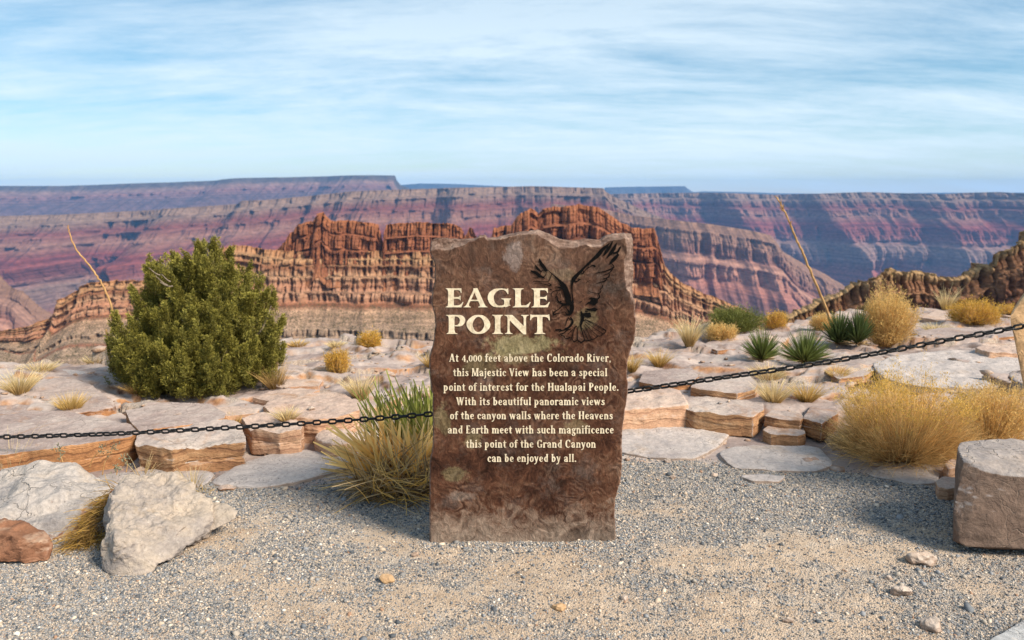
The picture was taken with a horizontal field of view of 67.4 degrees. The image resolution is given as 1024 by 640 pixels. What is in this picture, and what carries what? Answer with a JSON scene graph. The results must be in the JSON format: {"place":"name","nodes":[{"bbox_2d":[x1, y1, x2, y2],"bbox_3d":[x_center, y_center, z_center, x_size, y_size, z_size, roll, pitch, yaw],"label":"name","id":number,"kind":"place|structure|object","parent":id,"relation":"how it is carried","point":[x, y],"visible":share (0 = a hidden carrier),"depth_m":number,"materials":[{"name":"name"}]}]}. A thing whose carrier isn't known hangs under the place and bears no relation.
{"place":"outdoors","nodes":[
{"label":"outdoors","id":0,"kind":"place"},
{"bbox_2d":[0,275,52,330],"bbox_3d":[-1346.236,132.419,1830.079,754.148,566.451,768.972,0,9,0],"label":"canyon spur","id":1,"kind":"structure","parent":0,"point":[19,308],"depth_m":1857.90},
{"bbox_2d":[0,175,409,215],"bbox_3d":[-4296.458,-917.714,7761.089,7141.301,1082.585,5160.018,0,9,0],"label":"mesa","id":2,"kind":"structure","parent":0,"point":[41,200],"depth_m":7108.92,"materials":[{"name":"stone"}]},
{"bbox_2d":[0,186,663,313],"bbox_3d":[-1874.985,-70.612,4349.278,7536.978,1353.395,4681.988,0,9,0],"label":"canyon wall","id":3,"kind":"structure","parent":0,"point":[44,265],"depth_m":3710.89,"materials":[{"name":"stone"}]},
{"bbox_2d":[0,245,762,364],"bbox_3d":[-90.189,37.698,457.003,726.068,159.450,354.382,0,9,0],"label":"butte ledge","id":4,"kind":"object","parent":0,"point":[72,328],"visible":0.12,"depth_m":464.65,"materials":[{"name":"stone"}]},
{"bbox_2d":[276,212,382,289],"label":"butte crag","id":5,"kind":"structure","parent":4,"relation":"on","point":[323,237],"depth_m":478.52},
{"bbox_2d":[381,222,475,299],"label":"butte crag","id":6,"kind":"structure","parent":4,"relation":"on","point":[409,239],"depth_m":480.82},
{"bbox_2d":[492,204,675,319],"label":"butte crag","id":7,"kind":"structure","parent":4,"relation":"on","point":[577,222],"depth_m":473.71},
{"bbox_2d":[401,183,506,188],"bbox_3d":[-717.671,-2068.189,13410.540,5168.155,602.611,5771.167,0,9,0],"label":"mesa","id":8,"kind":"structure","parent":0,"point":[422,186],"depth_m":12296.38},
{"bbox_2d":[0,307,1023,639],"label":"ground","id":9,"kind":"structure","parent":0,"point":[398,361],"depth_m":3.43,"materials":[{"name":"gravel"}]},
{"bbox_2d":[0,425,40,468],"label":"grass tuft","id":10,"kind":"object","parent":9,"relation":"on","point":[15,452],"visible":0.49,"depth_m":4.27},
{"bbox_2d":[0,365,50,394],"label":"grass tuft","id":11,"kind":"object","parent":9,"relation":"on","point":[22,386],"visible":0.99,"depth_m":5.51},
{"bbox_2d":[0,518,52,563],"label":"boulder","id":12,"kind":"object","parent":9,"relation":"on","point":[22,541],"visible":1,"depth_m":3.37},
{"bbox_2d":[13,361,62,372],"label":"grass tuft","id":13,"kind":"object","parent":9,"relation":"on","point":[41,369],"visible":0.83,"depth_m":6.31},
{"bbox_2d":[0,369,85,377],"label":"rock slab","id":14,"kind":"object","parent":9,"relation":"on","point":[70,372],"visible":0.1,"depth_m":6.36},
{"bbox_2d":[0,460,113,539],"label":"boulder","id":15,"kind":"object","parent":9,"relation":"on","point":[41,494],"visible":0.67,"depth_m":3.78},
{"bbox_2d":[51,443,64,461],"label":"dry sprig","id":16,"kind":"object","parent":15,"relation":"on","point":[59,451],"visible":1,"depth_m":4.17,"materials":[{"name":"grey plant"}]},
{"bbox_2d":[89,443,105,466],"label":"dry sprig","id":17,"kind":"object","parent":15,"relation":"on","point":[100,451],"visible":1,"depth_m":4.23,"materials":[{"name":"grey plant"}]},
{"bbox_2d":[0,377,116,415],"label":"rock slab","id":18,"kind":"object","parent":9,"relation":"on","point":[98,402],"visible":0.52,"depth_m":5.47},
{"bbox_2d":[49,389,92,410],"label":"grass tuft","id":19,"kind":"object","parent":18,"relation":"on","point":[72,403],"visible":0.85,"depth_m":5.21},
{"bbox_2d":[0,411,137,471],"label":"rock slab","id":20,"kind":"object","parent":9,"relation":"on","point":[81,451],"visible":0.72,"depth_m":4.54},
{"bbox_2d":[43,476,117,565],"bbox_3d":[-1.997,0.965,3.558,0.371,0.384,0.492,-5,11,-26],"label":"grass tuft","id":21,"kind":"object","parent":9,"relation":"on","point":[86,529],"visible":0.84,"depth_m":3.55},
{"bbox_2d":[78,355,103,363],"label":"grass tuft","id":22,"kind":"object","parent":9,"relation":"on","point":[88,361],"visible":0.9,"depth_m":7.05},
{"bbox_2d":[67,225,117,324],"bbox_3d":[-3.281,-0.313,6.031,0.342,0.860,0.024,0,9,0],"label":"flower stalk","id":23,"kind":"object","parent":9,"relation":"on","point":[102,285],"visible":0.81,"depth_m":6.02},
{"bbox_2d":[116,382,147,394],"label":"grass tuft","id":24,"kind":"object","parent":9,"relation":"on","point":[128,389],"visible":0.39,"depth_m":5.74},
{"bbox_2d":[98,469,213,487],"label":"rock slab","id":25,"kind":"object","parent":9,"relation":"on","point":[208,476],"visible":0.27,"depth_m":4.33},
{"bbox_2d":[102,442,119,474],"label":"dry sprig","id":26,"kind":"object","parent":25,"relation":"on","point":[113,447],"visible":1,"depth_m":4.20,"materials":[{"name":"grey plant"}]},
{"bbox_2d":[108,464,121,475],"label":"dry sprig","id":27,"kind":"object","parent":25,"relation":"on","point":[116,467],"visible":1,"depth_m":4.16,"materials":[{"name":"grey plant"}]},
{"bbox_2d":[119,453,132,471],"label":"dry sprig","id":28,"kind":"object","parent":25,"relation":"on","point":[123,459],"visible":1,"depth_m":4.18,"materials":[{"name":"grey plant"}]},
{"bbox_2d":[125,455,167,475],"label":"grass tuft","id":29,"kind":"object","parent":25,"relation":"on","point":[146,469],"visible":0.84,"depth_m":4.34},
{"bbox_2d":[175,462,207,488],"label":"grass tuft","id":30,"kind":"object","parent":25,"relation":"on","point":[194,479],"visible":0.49,"depth_m":4.20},
{"bbox_2d":[126,402,225,430],"bbox_3d":[-2.204,0.652,5.027,0.546,0.105,0.629,-7,12,-35],"label":"rock slab","id":31,"kind":"object","parent":9,"relation":"on","point":[159,416],"visible":0.63,"depth_m":4.96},
{"bbox_2d":[135,419,245,471],"bbox_3d":[-1.929,0.780,4.620,0.598,0.218,0.512,-4,10,-24],"label":"rock slab","id":32,"kind":"object","parent":9,"relation":"on","point":[217,450],"visible":0.86,"depth_m":4.46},
{"bbox_2d":[102,235,287,400],"bbox_3d":[-2.481,-0.052,6.017,1.399,1.252,1.225,0,9,0],"label":"juniper bush","id":33,"kind":"object","parent":9,"relation":"on","point":[193,329],"visible":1,"depth_m":5.76,"materials":[{"name":"green plant"}]},
{"bbox_2d":[175,406,258,423],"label":"rock slab","id":34,"kind":"object","parent":9,"relation":"on","point":[245,411],"visible":0.38,"depth_m":5.07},
{"bbox_2d":[210,502,236,530],"bbox_3d":[-1.416,0.926,3.650,0.145,0.100,0.229,-9,13,-44],"label":"boulder","id":35,"kind":"object","parent":9,"relation":"on","point":[224,513],"visible":0.73,"depth_m":3.61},
{"bbox_2d":[217,484,235,490],"bbox_3d":[-1.549,0.908,4.166,0.095,0.039,0.075,0,9,0],"label":"loose stone","id":36,"kind":"object","parent":9,"relation":"on","point":[225,487],"visible":1,"depth_m":4.15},
{"bbox_2d":[220,411,243,422],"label":"grass tuft","id":37,"kind":"object","parent":9,"relation":"on","point":[239,419],"visible":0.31,"depth_m":4.96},
{"bbox_2d":[248,360,295,389],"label":"grass tuft","id":38,"kind":"object","parent":9,"relation":"on","point":[272,382],"visible":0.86,"depth_m":5.89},
{"bbox_2d":[241,412,304,454],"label":"rock slab","id":39,"kind":"object","parent":9,"relation":"on","point":[280,440],"visible":0.76,"depth_m":4.72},
{"bbox_2d":[269,404,300,421],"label":"grass tuft","id":40,"kind":"object","parent":39,"relation":"on","point":[283,417],"visible":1,"depth_m":4.90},
{"bbox_2d":[212,450,346,488],"bbox_3d":[-1.317,0.885,4.506,0.857,0.086,0.533,-8,13,-42],"label":"rock slab","id":41,"kind":"object","parent":9,"relation":"on","point":[275,470],"visible":0.52,"depth_m":4.39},
{"bbox_2d":[253,388,319,404],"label":"rock slab","id":42,"kind":"object","parent":9,"relation":"on","point":[263,399],"visible":0.45,"depth_m":5.56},
{"bbox_2d":[270,379,323,389],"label":"rock slab","id":43,"kind":"object","parent":9,"relation":"on","point":[316,384],"visible":0.46,"depth_m":5.98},
{"bbox_2d":[287,339,308,346],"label":"grass tuft","id":44,"kind":"object","parent":9,"relation":"on","point":[298,342],"visible":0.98,"depth_m":8.49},
{"bbox_2d":[263,391,359,443],"bbox_3d":[-1.356,0.677,5.243,0.679,0.235,0.676,0,9,0],"label":"rock slab","id":45,"kind":"object","parent":9,"relation":"on","point":[327,405],"visible":0.57,"depth_m":5.14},
{"bbox_2d":[314,429,355,456],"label":"rock slab","id":46,"kind":"object","parent":9,"relation":"on","point":[324,437],"visible":0.45,"depth_m":4.72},
{"bbox_2d":[324,340,347,347],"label":"grass tuft","id":47,"kind":"object","parent":9,"relation":"on","point":[334,344],"visible":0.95,"depth_m":7.81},
{"bbox_2d":[319,346,352,372],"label":"rabbitbrush","id":48,"kind":"object","parent":9,"relation":"on","point":[338,361],"visible":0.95,"depth_m":6.47,"materials":[{"name":"plant"}]},
{"bbox_2d":[332,371,383,400],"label":"grass tuft","id":49,"kind":"object","parent":9,"relation":"on","point":[356,389],"visible":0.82,"depth_m":5.51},
{"bbox_2d":[356,328,382,347],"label":"rabbitbrush","id":50,"kind":"object","parent":9,"relation":"on","point":[364,340],"visible":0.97,"depth_m":8.21,"materials":[{"name":"plant"}]},
{"bbox_2d":[309,369,432,514],"bbox_3d":[-0.565,0.695,4.134,1.140,0.755,0.957,0,9,0],"label":"yucca","id":51,"kind":"object","parent":9,"relation":"on","point":[393,457],"visible":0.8,"depth_m":4.10,"materials":[{"name":"green plant"}]},
{"bbox_2d":[379,574,394,583],"bbox_3d":[-0.517,1.076,3.197,0.067,0.042,0.056,6,11,32],"label":"loose stone","id":52,"kind":"object","parent":9,"relation":"on","point":[386,578],"visible":1,"depth_m":3.18,"materials":[{"name":"stone"}]},
{"bbox_2d":[415,350,428,367],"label":"grass tuft","id":53,"kind":"object","parent":9,"relation":"on","point":[426,362],"visible":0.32,"depth_m":6.74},
{"bbox_2d":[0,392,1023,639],"bbox_3d":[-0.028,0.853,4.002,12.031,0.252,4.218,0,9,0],"label":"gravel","id":54,"kind":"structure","parent":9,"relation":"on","point":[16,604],"depth_m":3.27,"materials":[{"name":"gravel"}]},
{"bbox_2d":[101,471,213,575],"bbox_3d":[-1.728,0.920,3.585,0.710,0.312,0.521,8,12,39],"label":"boulder","id":55,"kind":"object","parent":54,"relation":"on","point":[151,521],"visible":1,"depth_m":3.45,"materials":[{"name":"stone"}]},
{"bbox_2d":[0,335,1023,472],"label":"rubble","id":56,"kind":"object","parent":9,"relation":"on","point":[100,348],"visible":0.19,"depth_m":6.02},
{"bbox_2d":[429,229,635,542],"bbox_3d":[0.082,0.317,3.483,0.927,1.449,0.141,0,9,0],"label":"stone sign","id":57,"kind":"object","parent":9,"relation":"on","point":[534,335],"visible":1,"depth_m":3.41,"materials":[{"name":"brown stone"}]},
{"bbox_2d":[551,603,565,611],"bbox_3d":[0.182,1.118,2.986,0.057,0.027,0.043,0,9,0],"label":"loose stone","id":58,"kind":"object","parent":9,"relation":"on","point":[560,607],"visible":1,"depth_m":2.98,"materials":[{"name":"stone"}]},
{"bbox_2d":[621,594,627,600],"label":"loose stone","id":59,"kind":"object","parent":9,"relation":"on","point":[624,597],"visible":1,"depth_m":3.04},
{"bbox_2d":[627,353,645,372],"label":"grass tuft","id":60,"kind":"object","parent":9,"relation":"on","point":[631,367],"visible":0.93,"depth_m":6.37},
{"bbox_2d":[622,388,688,429],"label":"rock slab","id":61,"kind":"object","parent":9,"relation":"on","point":[666,407],"visible":0.59,"depth_m":5.27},
{"bbox_2d":[644,348,677,367],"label":"grass tuft","id":62,"kind":"object","parent":9,"relation":"on","point":[655,362],"visible":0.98,"depth_m":6.78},
{"bbox_2d":[639,368,698,389],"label":"rock slab","id":63,"kind":"object","parent":9,"relation":"on","point":[654,377],"visible":0.74,"depth_m":6.09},
{"bbox_2d":[622,427,728,460],"bbox_3d":[1.050,0.800,5.028,0.824,0.076,0.792,0,9,0],"label":"rock slab","id":64,"kind":"object","parent":9,"relation":"on","point":[676,443],"visible":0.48,"depth_m":4.93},
{"bbox_2d":[669,315,709,346],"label":"grass tuft","id":65,"kind":"object","parent":9,"relation":"on","point":[690,336],"visible":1,"depth_m":7.94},
{"bbox_2d":[702,318,740,341],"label":"rabbitbrush","id":66,"kind":"object","parent":9,"relation":"on","point":[721,332],"visible":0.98,"depth_m":8.27,"materials":[{"name":"plant"}]},
{"bbox_2d":[690,376,757,399],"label":"rock slab","id":67,"kind":"object","parent":9,"relation":"on","point":[735,388],"visible":0.77,"depth_m":5.68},
{"bbox_2d":[686,396,764,436],"bbox_3d":[1.481,0.662,5.369,0.545,0.152,0.493,5,11,27],"label":"rock slab","id":68,"kind":"object","parent":9,"relation":"on","point":[736,417],"visible":0.84,"depth_m":5.20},
{"bbox_2d":[702,333,756,354],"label":"rock slab","id":69,"kind":"object","parent":9,"relation":"on","point":[714,344],"visible":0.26,"depth_m":8.11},
{"bbox_2d":[703,300,769,333],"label":"sagebrush","id":70,"kind":"object","parent":9,"relation":"on","point":[743,319],"visible":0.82,"depth_m":9.15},
{"bbox_2d":[739,327,783,363],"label":"yucca","id":71,"kind":"object","parent":9,"relation":"on","point":[760,350],"visible":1,"depth_m":6.81,"materials":[{"name":"green plant"}]},
{"bbox_2d":[741,474,784,483],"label":"rock slab","id":72,"kind":"object","parent":9,"relation":"on","point":[763,478],"visible":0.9,"depth_m":4.32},
{"bbox_2d":[744,361,790,380],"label":"grass tuft","id":73,"kind":"object","parent":9,"relation":"on","point":[775,376],"visible":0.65,"depth_m":6.43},
{"bbox_2d":[741,374,804,402],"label":"grass tuft","id":74,"kind":"object","parent":9,"relation":"on","point":[773,396],"visible":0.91,"depth_m":5.47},
{"bbox_2d":[719,445,832,472],"bbox_3d":[1.609,0.859,4.668,0.667,0.069,0.464,0,9,0],"label":"rock slab","id":75,"kind":"object","parent":9,"relation":"on","point":[780,458],"visible":0.77,"depth_m":4.64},
{"bbox_2d":[762,307,789,328],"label":"rabbitbrush","id":76,"kind":"object","parent":9,"relation":"on","point":[779,320],"visible":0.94,"depth_m":10.01,"materials":[{"name":"plant"}]},
{"bbox_2d":[763,425,805,445],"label":"rock slab","id":77,"kind":"object","parent":9,"relation":"on","point":[782,436],"visible":0.87,"depth_m":4.95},
{"bbox_2d":[764,410,802,428],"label":"rock slab","id":78,"kind":"object","parent":77,"relation":"on","point":[783,419],"visible":0.98,"depth_m":5.10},
{"bbox_2d":[782,617,793,622],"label":"loose stone","id":79,"kind":"object","parent":9,"relation":"on","point":[788,620],"visible":1,"depth_m":2.89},
{"bbox_2d":[775,325,833,363],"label":"yucca","id":80,"kind":"object","parent":9,"relation":"on","point":[804,350],"visible":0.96,"depth_m":7.00,"materials":[{"name":"green plant"}]},
{"bbox_2d":[785,379,829,402],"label":"grass tuft","id":81,"kind":"object","parent":9,"relation":"on","point":[804,396],"visible":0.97,"depth_m":5.51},
{"bbox_2d":[802,406,837,441],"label":"rock slab","id":82,"kind":"object","parent":9,"relation":"on","point":[814,415],"visible":0.74,"depth_m":5.07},
{"bbox_2d":[807,310,838,330],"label":"rabbitbrush","id":83,"kind":"object","parent":9,"relation":"on","point":[818,320],"visible":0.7,"depth_m":9.64,"materials":[{"name":"plant"}]},
{"bbox_2d":[818,306,857,345],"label":"yucca","id":84,"kind":"object","parent":9,"relation":"on","point":[836,334],"visible":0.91,"depth_m":8.07,"materials":[{"name":"green plant"}]},
{"bbox_2d":[775,196,830,320],"bbox_3d":[3.268,-0.682,8.603,0.718,1.407,0.090,0,9,0],"label":"flower stalk","id":85,"kind":"object","parent":84,"relation":"attached to","point":[811,273],"visible":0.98,"depth_m":8.60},
{"bbox_2d":[822,365,858,376],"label":"grass tuft","id":86,"kind":"object","parent":9,"relation":"on","point":[846,373],"visible":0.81,"depth_m":6.33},
{"bbox_2d":[811,416,893,449],"bbox_3d":[2.170,0.706,4.806,0.625,0.229,0.603,4,10,22],"label":"grass tuft","id":87,"kind":"object","parent":9,"relation":"on","point":[837,434],"visible":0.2,"depth_m":4.84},
{"bbox_2d":[831,355,884,384],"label":"rock slab","id":88,"kind":"object","parent":9,"relation":"on","point":[869,360],"visible":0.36,"depth_m":6.42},
{"bbox_2d":[841,307,875,345],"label":"yucca","id":89,"kind":"object","parent":9,"relation":"on","point":[859,334],"visible":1,"depth_m":7.94,"materials":[{"name":"green plant"}]},
{"bbox_2d":[884,575,892,579],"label":"loose stone","id":90,"kind":"object","parent":9,"relation":"on","point":[888,577],"visible":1,"depth_m":3.21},
{"bbox_2d":[858,274,925,346],"bbox_3d":[4.022,-0.106,8.192,0.717,0.867,0.553,0,9,0],"label":"rabbitbrush","id":91,"kind":"object","parent":9,"relation":"on","point":[892,326],"visible":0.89,"depth_m":8.14,"materials":[{"name":"plant"}]},
{"bbox_2d":[890,585,912,595],"bbox_3d":[1.570,1.091,3.095,0.089,0.048,0.057,0,9,0],"label":"loose stone","id":92,"kind":"object","parent":9,"relation":"on","point":[901,590],"visible":1,"depth_m":3.08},
{"bbox_2d":[868,462,939,485],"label":"rock slab","id":93,"kind":"object","parent":9,"relation":"on","point":[908,476],"visible":0.69,"depth_m":4.38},
{"bbox_2d":[815,350,996,476],"bbox_3d":[2.394,0.551,4.648,1.132,0.773,0.923,0,9,0],"label":"rabbitbrush","id":94,"kind":"object","parent":9,"relation":"on","point":[913,435],"visible":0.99,"depth_m":4.53,"materials":[{"name":"plant"}]},
{"bbox_2d":[905,550,937,566],"bbox_3d":[1.788,1.042,3.353,0.138,0.069,0.098,0,9,0],"label":"loose stone","id":95,"kind":"object","parent":9,"relation":"on","point":[925,558],"visible":0.99,"depth_m":3.32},
{"bbox_2d":[919,616,941,632],"bbox_3d":[1.557,1.130,2.851,0.067,0.059,0.075,-8,13,-42],"label":"loose stone","id":96,"kind":"object","parent":9,"relation":"on","point":[931,624],"visible":1,"depth_m":2.83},
{"bbox_2d":[917,323,953,329],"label":"grass tuft","id":97,"kind":"object","parent":9,"relation":"on","point":[927,327],"visible":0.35,"depth_m":9.39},
{"bbox_2d":[920,310,952,322],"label":"rock slab","id":98,"kind":"object","parent":9,"relation":"on","point":[936,316],"visible":0.48,"depth_m":10.55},
{"bbox_2d":[935,476,954,500],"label":"rock slab","id":99,"kind":"object","parent":9,"relation":"on","point":[944,487],"visible":0.6,"depth_m":4.04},
{"bbox_2d":[942,459,955,476],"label":"rock slab","id":100,"kind":"object","parent":99,"relation":"on","point":[948,470],"visible":0.65,"depth_m":4.34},
{"bbox_2d":[873,350,1019,395],"bbox_3d":[3.837,0.436,6.541,1.910,0.104,1.139,-5,11,-26],"label":"rock slab","id":101,"kind":"object","parent":9,"relation":"on","point":[960,372],"visible":0.66,"depth_m":6.50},
{"bbox_2d":[931,283,964,310],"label":"grass tuft","id":102,"kind":"object","parent":9,"relation":"on","point":[942,302],"visible":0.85,"depth_m":12.20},
{"bbox_2d":[911,328,1013,339],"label":"rock slab","id":103,"kind":"object","parent":9,"relation":"on","point":[1005,335],"visible":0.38,"depth_m":8.75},
{"bbox_2d":[943,293,1009,325],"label":"rabbitbrush","id":104,"kind":"object","parent":9,"relation":"on","point":[983,313],"visible":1,"depth_m":9.86,"materials":[{"name":"plant"}]},
{"bbox_2d":[940,373,1023,440],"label":"rabbitbrush","id":105,"kind":"object","parent":9,"relation":"on","point":[1002,423],"visible":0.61,"depth_m":4.72,"materials":[{"name":"plant"}]},
{"bbox_2d":[953,438,1023,549],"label":"boulder","id":106,"kind":"object","parent":9,"relation":"on","point":[988,509],"visible":1,"depth_m":3.42,"materials":[{"name":"stone"}]},
{"bbox_2d":[975,342,1017,357],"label":"rock slab","id":107,"kind":"object","parent":9,"relation":"on","point":[990,350],"visible":0.65,"depth_m":7.03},
{"bbox_2d":[996,301,1014,314],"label":"rabbitbrush","id":108,"kind":"object","parent":9,"relation":"on","point":[1007,309],"visible":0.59,"depth_m":10.75,"materials":[{"name":"plant"}]},
{"bbox_2d":[991,620,1023,639],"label":"kerb stone","id":109,"kind":"object","parent":9,"relation":"on","point":[1016,632],"visible":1,"depth_m":2.78,"materials":[{"name":"grey concrete"}]},
{"bbox_2d":[1008,370,1022,381],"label":"rock slab","id":110,"kind":"object","parent":9,"relation":"on","point":[1018,377],"visible":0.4,"depth_m":5.91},
{"bbox_2d":[1010,294,1023,385],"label":"stone post","id":111,"kind":"object","parent":9,"relation":"on","point":[1017,315],"visible":0.98,"depth_m":3.66,"materials":[{"name":"stone"}]},
{"bbox_2d":[0,323,1023,439],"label":"chain","id":112,"kind":"object","parent":111,"relation":"attached to","point":[851,357],"visible":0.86,"depth_m":3.78,"materials":[{"name":"black metal"}]},
{"bbox_2d":[0,0,1023,193],"label":"sky","id":113,"kind":"structure","parent":0,"point":[760,96],"materials":[{"name":"blue"}]},
{"bbox_2d":[604,186,701,193],"bbox_3d":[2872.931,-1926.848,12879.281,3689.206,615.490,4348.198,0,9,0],"label":"mesa","id":114,"kind":"structure","parent":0,"point":[656,189],"depth_m":12041.59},
{"bbox_2d":[551,204,844,318],"bbox_3d":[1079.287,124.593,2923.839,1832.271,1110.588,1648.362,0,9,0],"label":"canyon spur","id":115,"kind":"structure","parent":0,"point":[760,272],"depth_m":2758.77,"materials":[{"name":"stone"}]},
{"bbox_2d":[611,192,1023,285],"bbox_3d":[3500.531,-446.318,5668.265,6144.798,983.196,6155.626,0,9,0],"label":"canyon wall","id":116,"kind":"structure","parent":0,"point":[844,239],"depth_m":4826.28,"materials":[{"name":"stone"}]},
{"bbox_2d":[701,191,952,194],"bbox_3d":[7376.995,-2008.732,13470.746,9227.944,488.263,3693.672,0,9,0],"label":"mesa","id":117,"kind":"structure","parent":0,"point":[785,193],"depth_m":13465.03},
{"bbox_2d":[786,231,1023,322],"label":"canyon ridge","id":118,"kind":"structure","parent":0,"point":[1000,277],"depth_m":189.30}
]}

